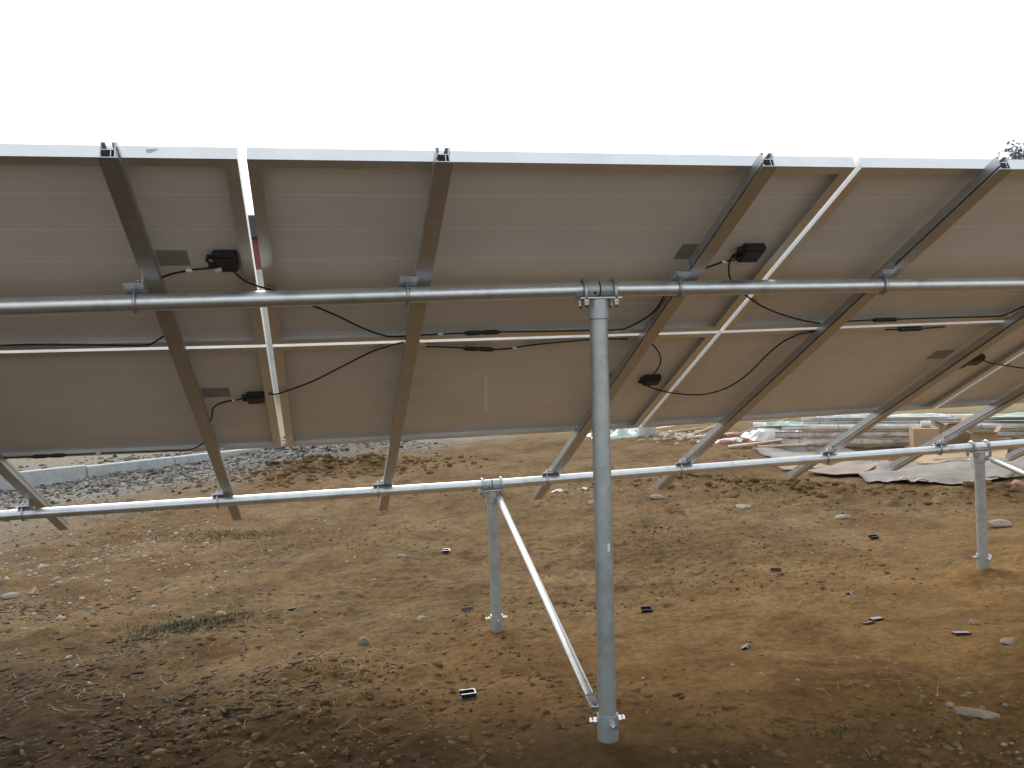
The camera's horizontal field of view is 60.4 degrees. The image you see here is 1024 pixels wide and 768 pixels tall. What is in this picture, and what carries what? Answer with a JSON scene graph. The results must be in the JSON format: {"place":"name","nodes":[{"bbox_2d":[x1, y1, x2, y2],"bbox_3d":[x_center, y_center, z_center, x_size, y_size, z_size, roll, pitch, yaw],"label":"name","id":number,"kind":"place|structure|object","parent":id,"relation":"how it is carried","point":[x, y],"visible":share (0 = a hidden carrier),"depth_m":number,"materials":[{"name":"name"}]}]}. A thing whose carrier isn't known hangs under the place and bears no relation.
{"place":"outdoors","nodes":[
{"label":"outdoors","id":0,"kind":"place"},
{"bbox_2d":[0,394,1023,767],"bbox_3d":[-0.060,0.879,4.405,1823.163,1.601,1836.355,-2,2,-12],"label":"ground","id":1,"kind":"structure","parent":0,"point":[692,630],"depth_m":4.93,"materials":[{"name":"soil"}]},
{"bbox_2d":[0,592,21,599],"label":"stone","id":2,"kind":"object","parent":1,"relation":"on","point":[9,595],"visible":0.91,"depth_m":6.29,"materials":[{"name":"grey stone"}]},
{"bbox_2d":[36,564,50,567],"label":"stone","id":3,"kind":"object","parent":1,"relation":"on","point":[43,565],"visible":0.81,"depth_m":7.26,"materials":[{"name":"beige stone"}]},
{"bbox_2d":[55,616,66,619],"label":"stone","id":4,"kind":"object","parent":1,"relation":"on","point":[60,617],"visible":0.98,"depth_m":5.59,"materials":[{"name":"beige stone"}]},
{"bbox_2d":[17,436,285,470],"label":"gravel behind kerb","id":5,"kind":"structure","parent":1,"relation":"on","point":[130,457],"depth_m":15.34,"materials":[{"name":"grey gravel"}]},
{"bbox_2d":[0,445,322,490],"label":"concrete kerb","id":6,"kind":"structure","parent":1,"relation":"on","point":[45,476],"depth_m":13.10,"materials":[{"name":"grey concrete"}]},
{"bbox_2d":[0,480,420,755],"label":"pale rubble","id":7,"kind":"object","parent":1,"relation":"on","point":[88,607],"visible":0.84,"depth_m":7.37,"materials":[{"name":"stone"}]},
{"bbox_2d":[215,610,226,616],"bbox_3d":[-1.778,1.407,5.358,0.083,0.051,0.058,-4,3,-34],"label":"stone","id":8,"kind":"object","parent":1,"relation":"on","point":[219,613],"visible":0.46,"depth_m":5.35,"materials":[{"name":"beige stone"}]},
{"bbox_2d":[0,586,445,767],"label":"plant debris","id":9,"kind":"object","parent":1,"relation":"on","point":[178,713],"visible":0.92,"depth_m":3.89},
{"bbox_2d":[0,440,478,527],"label":"kerbside gravel","id":10,"kind":"structure","parent":1,"relation":"on","point":[170,476],"depth_m":12.87,"materials":[{"name":"grey gravel"}]},
{"bbox_2d":[248,215,278,392],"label":"shed","id":11,"kind":"structure","parent":1,"relation":"on","point":[253,232],"depth_m":37.69,"materials":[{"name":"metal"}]},
{"bbox_2d":[358,636,369,645],"bbox_3d":[-0.766,1.335,4.553,0.063,0.064,0.050,-2,2,-12],"label":"stone","id":12,"kind":"object","parent":1,"relation":"on","point":[363,640],"visible":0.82,"depth_m":4.54,"materials":[{"name":"grey stone"}]},
{"bbox_2d":[396,554,407,557],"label":"stone","id":13,"kind":"object","parent":1,"relation":"on","point":[400,555],"visible":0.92,"depth_m":6.95,"materials":[{"name":"beige stone"}]},
{"bbox_2d":[416,616,426,619],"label":"stone","id":14,"kind":"object","parent":1,"relation":"on","point":[421,618],"visible":0.63,"depth_m":5.04,"materials":[{"name":"beige stone"}]},
{"bbox_2d":[442,548,449,552],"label":"plastic clip","id":15,"kind":"object","parent":1,"relation":"on","point":[446,550],"visible":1,"depth_m":6.99,"materials":[{"name":"plastic"}]},
{"bbox_2d":[461,606,472,610],"bbox_3d":[-0.263,1.323,5.183,0.068,0.029,0.042,-3,3,-18],"label":"plastic clip","id":16,"kind":"object","parent":1,"relation":"on","point":[467,608],"visible":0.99,"depth_m":5.17,"materials":[{"name":"grey plastic"}]},
{"bbox_2d":[459,688,476,698],"bbox_3d":[-0.175,1.228,3.492,0.065,0.025,0.040,-3,3,-15],"label":"plastic clip","id":17,"kind":"object","parent":1,"relation":"on","point":[467,693],"visible":1,"depth_m":3.48,"materials":[{"name":"black plastic"}]},
{"bbox_2d":[92,527,876,742],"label":"weeds","id":18,"kind":"object","parent":1,"relation":"on","point":[184,623],"visible":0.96,"depth_m":5.16,"materials":[{"name":"green plant"}]},
{"bbox_2d":[478,476,507,632],"bbox_3d":[-0.091,0.946,4.568,0.138,0.932,0.099,-2,2,-12],"label":"ground post","id":19,"kind":"object","parent":1,"relation":"on","point":[491,488],"visible":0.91,"depth_m":4.55,"materials":[{"name":"metal"}]},
{"bbox_2d":[0,480,481,520],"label":"horizontal pipe","id":20,"kind":"object","parent":19,"relation":"attached to","point":[100,509],"visible":0.93,"depth_m":4.27,"materials":[{"name":"metal"}]},
{"bbox_2d":[496,494,598,709],"bbox_3d":[0.099,0.812,3.693,0.032,0.426,1.762,-2,2,-11],"label":"diagonal brace","id":21,"kind":"object","parent":19,"relation":"attached to","point":[583,682],"visible":1,"depth_m":3.38,"materials":[{"name":"metal"}]},
{"bbox_2d":[503,439,1023,487],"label":"horizontal pipe","id":22,"kind":"object","parent":19,"relation":"attached to","point":[711,467],"visible":0.93,"depth_m":4.85,"materials":[{"name":"metal"}]},
{"bbox_2d":[1005,447,1023,460],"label":"mounting rail","id":23,"kind":"object","parent":22,"relation":"attached to","point":[1015,454],"visible":1,"depth_m":5.73,"materials":[{"name":"metal"}]},
{"bbox_2d":[0,430,1023,767],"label":"soil clods","id":24,"kind":"object","parent":1,"relation":"on","point":[466,736],"visible":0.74,"depth_m":3.26,"materials":[{"name":"brown soil"}]},
{"bbox_2d":[0,447,1023,764],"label":"stones","id":25,"kind":"object","parent":1,"relation":"on","point":[958,745],"visible":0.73,"depth_m":3.68,"materials":[{"name":"grey stone"}]},
{"bbox_2d":[0,523,1023,767],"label":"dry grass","id":26,"kind":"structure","parent":1,"relation":"on","point":[422,665],"depth_m":3.97,"materials":[{"name":"plant"}]},
{"bbox_2d":[2,482,1023,767],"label":"dark chips","id":27,"kind":"object","parent":1,"relation":"on","point":[568,686],"visible":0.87,"depth_m":3.64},
{"bbox_2d":[66,452,1017,505],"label":"dug soil lumps","id":28,"kind":"object","parent":1,"relation":"on","point":[294,468],"visible":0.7,"depth_m":11.51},
{"bbox_2d":[574,277,624,743],"bbox_3d":[0.300,0.480,2.818,0.138,1.638,0.101,-2,2,-12],"label":"ground post","id":29,"kind":"object","parent":1,"relation":"on","point":[599,297],"visible":0.89,"depth_m":2.80,"materials":[{"name":"metal"}]},
{"bbox_2d":[0,282,584,314],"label":"horizontal pipe","id":30,"kind":"object","parent":29,"relation":"attached to","point":[152,302],"visible":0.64,"depth_m":2.57,"materials":[{"name":"metal"}]},
{"bbox_2d":[0,453,68,529],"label":"mounting rail","id":31,"kind":"object","parent":30,"relation":"attached to","point":[17,480],"visible":0.92,"depth_m":4.01,"materials":[{"name":"metal"}]},
{"bbox_2d":[0,340,403,458],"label":"solar panel","id":32,"kind":"object","parent":31,"relation":"on","point":[56,403],"visible":0.92,"depth_m":3.37,"materials":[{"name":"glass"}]},
{"bbox_2d":[97,142,241,520],"bbox_3d":[-1.218,0.086,3.352,0.096,1.376,2.718,-2,2,-12],"label":"mounting rail","id":33,"kind":"object","parent":30,"relation":"attached to","point":[116,177],"visible":0.86,"depth_m":2.50,"materials":[{"name":"metal"}]},
{"bbox_2d":[0,144,463,350],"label":"solar panel","id":34,"kind":"object","parent":33,"relation":"attached to","point":[62,232],"visible":0.88,"depth_m":2.42,"materials":[{"name":"glass"}]},
{"bbox_2d":[373,147,452,510],"bbox_3d":[-0.465,0.058,3.506,0.096,1.376,2.718,-2,2,-12],"label":"mounting rail","id":35,"kind":"object","parent":30,"relation":"attached to","point":[441,171],"visible":0.95,"depth_m":2.67,"materials":[{"name":"metal"}]},
{"bbox_2d":[246,147,855,343],"bbox_3d":[0.272,-0.397,2.795,2.058,0.470,0.901,-2,2,-12],"label":"solar panel","id":36,"kind":"object","parent":35,"relation":"on","point":[337,218],"visible":0.81,"depth_m":2.60,"materials":[{"name":"glass"}]},
{"bbox_2d":[613,277,1023,296],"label":"horizontal pipe","id":37,"kind":"object","parent":29,"relation":"attached to","point":[724,287],"visible":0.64,"depth_m":2.94,"materials":[{"name":"metal"}]},
{"bbox_2d":[533,153,777,499],"bbox_3d":[0.390,0.021,3.695,0.096,1.376,2.718,-2,2,-12],"label":"mounting rail","id":38,"kind":"object","parent":37,"relation":"attached to","point":[755,179],"visible":0.86,"depth_m":2.84,"materials":[{"name":"metal"}]},
{"bbox_2d":[655,157,1012,489],"bbox_3d":[1.117,-0.013,3.866,0.096,1.376,2.718,-2,2,-12],"label":"mounting rail","id":39,"kind":"object","parent":37,"relation":"attached to","point":[991,175],"visible":0.83,"depth_m":3.22,"materials":[{"name":"metal"}]},
{"bbox_2d":[273,331,813,446],"bbox_3d":[0.101,0.018,3.697,2.080,0.470,0.902,-2,2,-12],"label":"solar panel","id":40,"kind":"object","parent":39,"relation":"on","point":[473,387],"visible":0.91,"depth_m":3.61,"materials":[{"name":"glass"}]},
{"bbox_2d":[788,307,1023,478],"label":"mounting rail","id":41,"kind":"object","parent":37,"relation":"attached to","point":[994,335],"visible":0.89,"depth_m":4.19,"materials":[{"name":"metal"}]},
{"bbox_2d":[641,320,1023,427],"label":"solar panel","id":42,"kind":"object","parent":41,"relation":"on","point":[843,370],"visible":0.76,"depth_m":4.01,"materials":[{"name":"glass"}]},
{"bbox_2d":[723,157,1023,330],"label":"solar panel","id":43,"kind":"object","parent":41,"relation":"attached to","point":[873,215],"visible":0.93,"depth_m":3.01,"materials":[{"name":"glass"}]},
{"bbox_2d":[889,385,1023,470],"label":"mounting rail","id":44,"kind":"object","parent":37,"relation":"attached to","point":[994,408],"visible":0.93,"depth_m":4.92,"materials":[{"name":"metal"}]},
{"bbox_2d":[936,351,1023,408],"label":"solar panel","id":45,"kind":"object","parent":44,"relation":"on","point":[995,385],"visible":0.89,"depth_m":4.55,"materials":[{"name":"glass"}]},
{"bbox_2d":[587,429,639,438],"bbox_3d":[1.711,0.794,14.832,0.889,0.181,0.919,-2,2,-12],"label":"plastic film","id":46,"kind":"object","parent":1,"relation":"on","point":[620,433],"visible":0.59,"depth_m":14.55,"materials":[{"name":"white plastic"}]},
{"bbox_2d":[625,427,638,432],"bbox_3d":[2.103,0.780,14.820,0.664,0.149,0.560,-2,2,-12],"label":"plastic film","id":47,"kind":"object","parent":1,"relation":"on","point":[629,430],"visible":0.29,"depth_m":14.77,"materials":[{"name":"white plastic"}]},
{"bbox_2d":[640,606,651,612],"bbox_3d":[0.740,1.239,4.841,0.062,0.028,0.040,-2,2,-1],"label":"plastic clip","id":48,"kind":"object","parent":1,"relation":"on","point":[645,609],"visible":1,"depth_m":4.83,"materials":[{"name":"black plastic"}]},
{"bbox_2d":[639,425,655,435],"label":"concrete block","id":49,"kind":"structure","parent":1,"relation":"on","point":[647,431],"depth_m":14.46,"materials":[{"name":"grey concrete"}]},
{"bbox_2d":[649,494,662,499],"bbox_3d":[1.432,1.133,8.796,0.153,0.058,0.101,-2,2,-12],"label":"stone","id":50,"kind":"object","parent":1,"relation":"on","point":[654,497],"visible":0.94,"depth_m":8.76,"materials":[{"name":"grey stone"}]},
{"bbox_2d":[619,427,741,444],"bbox_3d":[2.777,0.835,14.081,1.747,0.160,1.902,-3,3,-28],"label":"rubble","id":51,"kind":"object","parent":1,"relation":"on","point":[686,435],"visible":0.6,"depth_m":13.87,"materials":[{"name":"grey stone"}]},
{"bbox_2d":[664,426,709,433],"bbox_3d":[2.906,0.746,14.365,0.840,0.122,0.100,-2,2,5],"label":"plank","id":52,"kind":"object","parent":51,"relation":"on","point":[685,430],"visible":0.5,"depth_m":14.33,"materials":[{"name":"brown wood"}]},
{"bbox_2d":[693,424,715,434],"bbox_3d":[3.256,0.681,14.159,0.829,0.212,0.090,-3,3,-26],"label":"plank","id":53,"kind":"object","parent":51,"relation":"on","point":[704,429],"visible":0.5,"depth_m":14.04,"materials":[{"name":"brown wood"}]},
{"bbox_2d":[696,432,733,437],"bbox_3d":[3.143,0.792,13.651,0.571,0.062,0.100,-2,2,3],"label":"plank","id":54,"kind":"object","parent":51,"relation":"on","point":[698,436],"visible":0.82,"depth_m":13.61,"materials":[{"name":"brown wood"}]},
{"bbox_2d":[730,418,793,436],"bbox_3d":[3.913,0.619,13.380,1.186,0.394,0.060,-1,3,24],"label":"plank","id":55,"kind":"object","parent":54,"relation":"on","point":[757,428],"visible":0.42,"depth_m":13.46,"materials":[{"name":"beige wood"}]},
{"bbox_2d":[697,437,742,442],"bbox_3d":[3.164,0.843,13.220,0.800,0.078,0.439,-2,2,5],"label":"plastic film","id":56,"kind":"object","parent":1,"relation":"on","point":[734,438],"visible":0.36,"depth_m":13.14,"materials":[{"name":"white plastic"}]},
{"bbox_2d":[731,432,737,437],"bbox_3d":[3.447,0.792,13.642,0.110,0.089,0.220,-1,3,14],"label":"brick","id":57,"kind":"object","parent":1,"relation":"on","point":[735,434],"visible":0.72,"depth_m":13.54,"materials":[{"name":"red brick"}]},
{"bbox_2d":[736,504,750,507],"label":"stone","id":58,"kind":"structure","parent":1,"relation":"on","point":[743,506],"depth_m":8.19,"materials":[{"name":"grey stone"}]},
{"bbox_2d":[740,643,749,649],"bbox_3d":[1.060,1.199,4.002,0.037,0.031,0.057,-1,3,26],"label":"plastic clip","id":59,"kind":"object","parent":1,"relation":"on","point":[747,646],"visible":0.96,"depth_m":3.99,"materials":[{"name":"grey plastic"}]},
{"bbox_2d":[728,439,780,447],"bbox_3d":[3.431,0.835,12.358,0.778,0.096,0.100,-2,2,2],"label":"plank","id":60,"kind":"object","parent":1,"relation":"on","point":[754,443],"visible":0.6,"depth_m":12.32,"materials":[{"name":"brown wood"}]},
{"bbox_2d":[711,435,832,447],"bbox_3d":[3.900,0.819,12.991,2.144,0.169,1.471,-2,2,-12],"label":"brick rubble","id":61,"kind":"object","parent":1,"relation":"on","point":[725,441],"visible":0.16,"depth_m":12.88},
{"bbox_2d":[740,428,804,440],"bbox_3d":[3.922,0.692,13.109,0.894,0.225,0.776,-2,2,0],"label":"plastic film","id":62,"kind":"object","parent":61,"relation":"on","point":[763,434],"visible":0.48,"depth_m":12.86,"materials":[{"name":"white plastic"}]},
{"bbox_2d":[770,568,780,570],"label":"plastic clip","id":63,"kind":"object","parent":1,"relation":"on","point":[775,569],"visible":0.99,"depth_m":5.59,"materials":[{"name":"grey plastic"}]},
{"bbox_2d":[757,443,806,446],"bbox_3d":[3.636,0.829,11.891,0.060,0.122,0.840,-3,3,-30],"label":"plank","id":64,"kind":"object","parent":1,"relation":"on","point":[798,444],"visible":0.88,"depth_m":11.84,"materials":[{"name":"brown wood"}]},
{"bbox_2d":[778,463,828,469],"bbox_3d":[3.398,0.954,10.333,0.656,0.049,0.513,-2,2,-6],"label":"flat board","id":65,"kind":"object","parent":1,"relation":"on","point":[818,465],"visible":0.28,"depth_m":10.22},
{"bbox_2d":[753,446,856,457],"bbox_3d":[3.857,0.891,11.412,1.208,0.061,1.229,-2,2,4],"label":"sheet","id":66,"kind":"object","parent":1,"relation":"on","point":[775,452],"visible":0.59,"depth_m":11.64,"materials":[{"name":"white plastic"}]},
{"bbox_2d":[807,445,814,451],"bbox_3d":[4.059,0.857,11.966,0.080,0.048,0.720,-1,3,16],"label":"timber bearer","id":67,"kind":"object","parent":1,"relation":"on","point":[811,448],"visible":0.64,"depth_m":11.63,"materials":[{"name":"brown wood"}]},
{"bbox_2d":[835,514,852,518],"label":"stone","id":68,"kind":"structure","parent":1,"relation":"on","point":[841,516],"depth_m":7.42,"materials":[{"name":"grey stone"}]},
{"bbox_2d":[808,460,889,474],"bbox_3d":[3.807,0.932,9.953,0.522,0.064,1.171,0,3,43],"label":"ground sheet","id":69,"kind":"object","parent":1,"relation":"on","point":[844,467],"visible":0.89,"depth_m":9.78,"materials":[{"name":"grey plastic"}]},
{"bbox_2d":[861,621,874,624],"bbox_3d":[1.709,1.150,4.223,0.057,0.024,0.036,-3,3,-30],"label":"plastic clip","id":70,"kind":"object","parent":1,"relation":"on","point":[869,622],"visible":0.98,"depth_m":4.21,"materials":[{"name":"grey plastic"}]},
{"bbox_2d":[868,534,878,538],"bbox_3d":[2.674,1.130,6.510,0.068,0.027,0.042,-2,2,-12],"label":"plastic clip","id":71,"kind":"object","parent":1,"relation":"on","point":[874,536],"visible":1,"depth_m":6.50,"materials":[{"name":"black plastic"}]},
{"bbox_2d":[869,616,883,620],"bbox_3d":[1.782,1.153,4.308,0.060,0.019,0.035,-3,3,-18],"label":"plastic clip","id":72,"kind":"object","parent":1,"relation":"on","point":[878,618],"visible":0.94,"depth_m":4.30,"materials":[{"name":"grey plastic"}]},
{"bbox_2d":[781,438,1013,445],"bbox_3d":[5.903,0.752,11.438,4.600,0.077,0.180,-1,3,16],"label":"wrapped bundle","id":73,"kind":"object","parent":1,"relation":"on","point":[894,442],"visible":0.46,"depth_m":11.73,"materials":[{"name":"grey plastic"}]},
{"bbox_2d":[775,430,1023,437],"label":"wrapped bundle","id":74,"kind":"object","parent":73,"relation":"on","point":[866,434],"visible":0.6,"depth_m":11.71,"materials":[{"name":"grey plastic"}]},
{"bbox_2d":[782,423,1023,430],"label":"wrapped bundle","id":75,"kind":"object","parent":74,"relation":"on","point":[899,426],"visible":0.65,"depth_m":11.62,"materials":[{"name":"grey plastic"}]},
{"bbox_2d":[753,420,1023,427],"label":"wrapped bundle","id":76,"kind":"object","parent":75,"relation":"on","point":[756,424],"visible":0.3,"depth_m":11.85,"materials":[{"name":"grey plastic"}]},
{"bbox_2d":[759,421,803,425],"bbox_3d":[3.703,0.535,12.095,0.657,0.058,0.323,-1,3,17],"label":"plastic film","id":77,"kind":"object","parent":76,"relation":"on","point":[784,423],"visible":1,"depth_m":12.02,"materials":[{"name":"plastic"}]},
{"bbox_2d":[802,414,1023,421],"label":"wrapped bundle","id":78,"kind":"object","parent":76,"relation":"on","point":[952,417],"visible":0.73,"depth_m":11.69,"materials":[{"name":"grey plastic"}]},
{"bbox_2d":[816,413,869,417],"bbox_3d":[4.536,0.392,12.014,0.764,0.118,0.332,-1,3,18],"label":"plastic film","id":79,"kind":"object","parent":78,"relation":"on","point":[863,415],"visible":0.43,"depth_m":11.87,"materials":[{"name":"white plastic"}]},
{"bbox_2d":[886,413,948,417],"bbox_3d":[5.401,0.410,11.768,0.898,0.044,0.286,-1,3,13],"label":"plastic film","id":80,"kind":"object","parent":78,"relation":"on","point":[915,415],"visible":0.88,"depth_m":11.69,"materials":[{"name":"white plastic"}]},
{"bbox_2d":[992,412,1023,416],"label":"plastic film","id":81,"kind":"object","parent":78,"relation":"on","point":[1018,414],"visible":0.83,"depth_m":11.32,"materials":[{"name":"white plastic"}]},
{"bbox_2d":[852,457,987,483],"bbox_3d":[4.276,0.927,9.530,1.381,0.094,1.509,-1,3,21],"label":"ground sheet","id":82,"kind":"object","parent":1,"relation":"on","point":[949,471],"visible":0.81,"depth_m":9.33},
{"bbox_2d":[899,477,929,482],"bbox_3d":[4.040,0.962,8.844,0.290,0.058,0.060,-1,3,15],"label":"film strip","id":83,"kind":"object","parent":82,"relation":"on","point":[901,478],"visible":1,"depth_m":8.83,"materials":[{"name":"white plastic"}]},
{"bbox_2d":[969,456,1023,479],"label":"ground sheet","id":84,"kind":"object","parent":82,"relation":"on","point":[992,469],"visible":0.46,"depth_m":9.24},
{"bbox_2d":[988,469,1023,477],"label":"film strip","id":85,"kind":"object","parent":84,"relation":"on","point":[1010,474],"visible":0.73,"depth_m":8.78,"materials":[{"name":"white plastic"}]},
{"bbox_2d":[909,426,939,447],"bbox_3d":[5.209,0.695,11.130,0.300,0.296,0.360,-1,3,16],"label":"cardboard box","id":86,"kind":"object","parent":1,"relation":"on","point":[919,436],"visible":0.58,"depth_m":10.98,"materials":[{"name":"brown cardboard"}]},
{"bbox_2d":[929,416,968,444],"bbox_3d":[5.669,0.621,11.342,0.427,0.389,0.458,-2,2,8],"label":"cardboard box","id":87,"kind":"object","parent":1,"relation":"on","point":[962,438],"visible":0.41,"depth_m":11.22,"materials":[{"name":"brown cardboard"}]},
{"bbox_2d":[913,449,1007,463],"bbox_3d":[5.292,0.847,10.312,1.342,0.110,1.047,-2,2,8],"label":"cardboard sheet","id":88,"kind":"object","parent":1,"relation":"on","point":[996,453],"visible":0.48,"depth_m":10.27,"materials":[{"name":"cardboard"}]},
{"bbox_2d":[952,631,970,635],"bbox_3d":[2.002,1.115,3.922,0.068,0.025,0.041,-2,2,5],"label":"plastic clip","id":89,"kind":"object","parent":1,"relation":"on","point":[959,633],"visible":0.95,"depth_m":3.91,"materials":[{"name":"grey plastic"}]},
{"bbox_2d":[969,619,978,624],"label":"stone","id":90,"kind":"object","parent":1,"relation":"on","point":[973,622],"visible":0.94,"depth_m":4.05,"materials":[{"name":"beige stone"}]},
{"bbox_2d":[953,707,999,719],"bbox_3d":[1.518,1.083,2.882,0.136,0.040,0.050,0,3,35],"label":"stone","id":91,"kind":"object","parent":1,"relation":"on","point":[968,712],"visible":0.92,"depth_m":2.87,"materials":[{"name":"grey stone"}]},
{"bbox_2d":[966,440,993,568],"bbox_3d":[2.751,0.776,5.161,0.147,0.898,0.100,-2,2,-12],"label":"ground post","id":92,"kind":"object","parent":1,"relation":"on","point":[982,557],"visible":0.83,"depth_m":5.15,"materials":[{"name":"metal"}]},
{"bbox_2d":[985,455,1023,476],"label":"diagonal brace","id":93,"kind":"object","parent":92,"relation":"attached to","point":[1007,466],"visible":1,"depth_m":4.98,"materials":[{"name":"metal"}]},
{"bbox_2d":[966,425,1001,442],"bbox_3d":[5.797,0.671,10.869,0.427,0.309,0.398,-1,3,22],"label":"cardboard box","id":94,"kind":"object","parent":1,"relation":"on","point":[977,436],"visible":0.54,"depth_m":10.78,"materials":[{"name":"brown cardboard"}]},
{"bbox_2d":[987,519,1011,527],"bbox_3d":[3.726,1.073,6.718,0.192,0.078,0.116,-2,2,-12],"label":"stone","id":95,"kind":"object","parent":1,"relation":"on","point":[998,523],"visible":0.89,"depth_m":6.69,"materials":[{"name":"beige stone"}]},
{"bbox_2d":[999,638,1014,644],"bbox_3d":[2.097,1.090,3.725,0.093,0.023,0.053,-4,3,-42],"label":"stone","id":96,"kind":"object","parent":1,"relation":"on","point":[1007,641],"visible":1,"depth_m":3.71,"materials":[{"name":"beige stone"}]},
{"bbox_2d":[998,140,1023,159],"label":"tree","id":97,"kind":"object","parent":1,"relation":"on","point":[1016,155],"visible":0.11,"depth_m":63.85,"materials":[{"name":"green plant"}]},
{"bbox_2d":[1005,437,1019,439],"bbox_3d":[6.460,0.719,11.279,0.080,0.048,0.720,-1,3,16],"label":"timber bearer","id":98,"kind":"object","parent":1,"relation":"on","point":[1014,438],"visible":0.36,"depth_m":11.37,"materials":[{"name":"brown wood"}]},
{"bbox_2d":[1011,480,1023,486],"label":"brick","id":99,"kind":"object","parent":1,"relation":"on","point":[1018,483],"visible":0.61,"depth_m":8.31,"materials":[{"name":"red brick"}]},
{"bbox_2d":[0,0,1023,214],"label":"sky","id":100,"kind":"structure","parent":0,"point":[944,79],"materials":[{"name":"white"}]},
{"bbox_2d":[656,425,675,429],"bbox_3d":[2.397,0.774,15.047,0.808,0.108,0.120,-2,2,-5],"label":"plank","id":101,"kind":"object","parent":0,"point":[663,427],"visible":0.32,"depth_m":15.01,"materials":[{"name":"brown wood"}]},
{"bbox_2d":[920,421,930,426],"bbox_3d":[5.223,0.502,11.121,0.112,0.080,0.080,-1,3,14],"label":"paper roll","id":102,"kind":"object","parent":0,"point":[925,423],"visible":1,"depth_m":11.09,"materials":[{"name":"white paper"}]}
]}

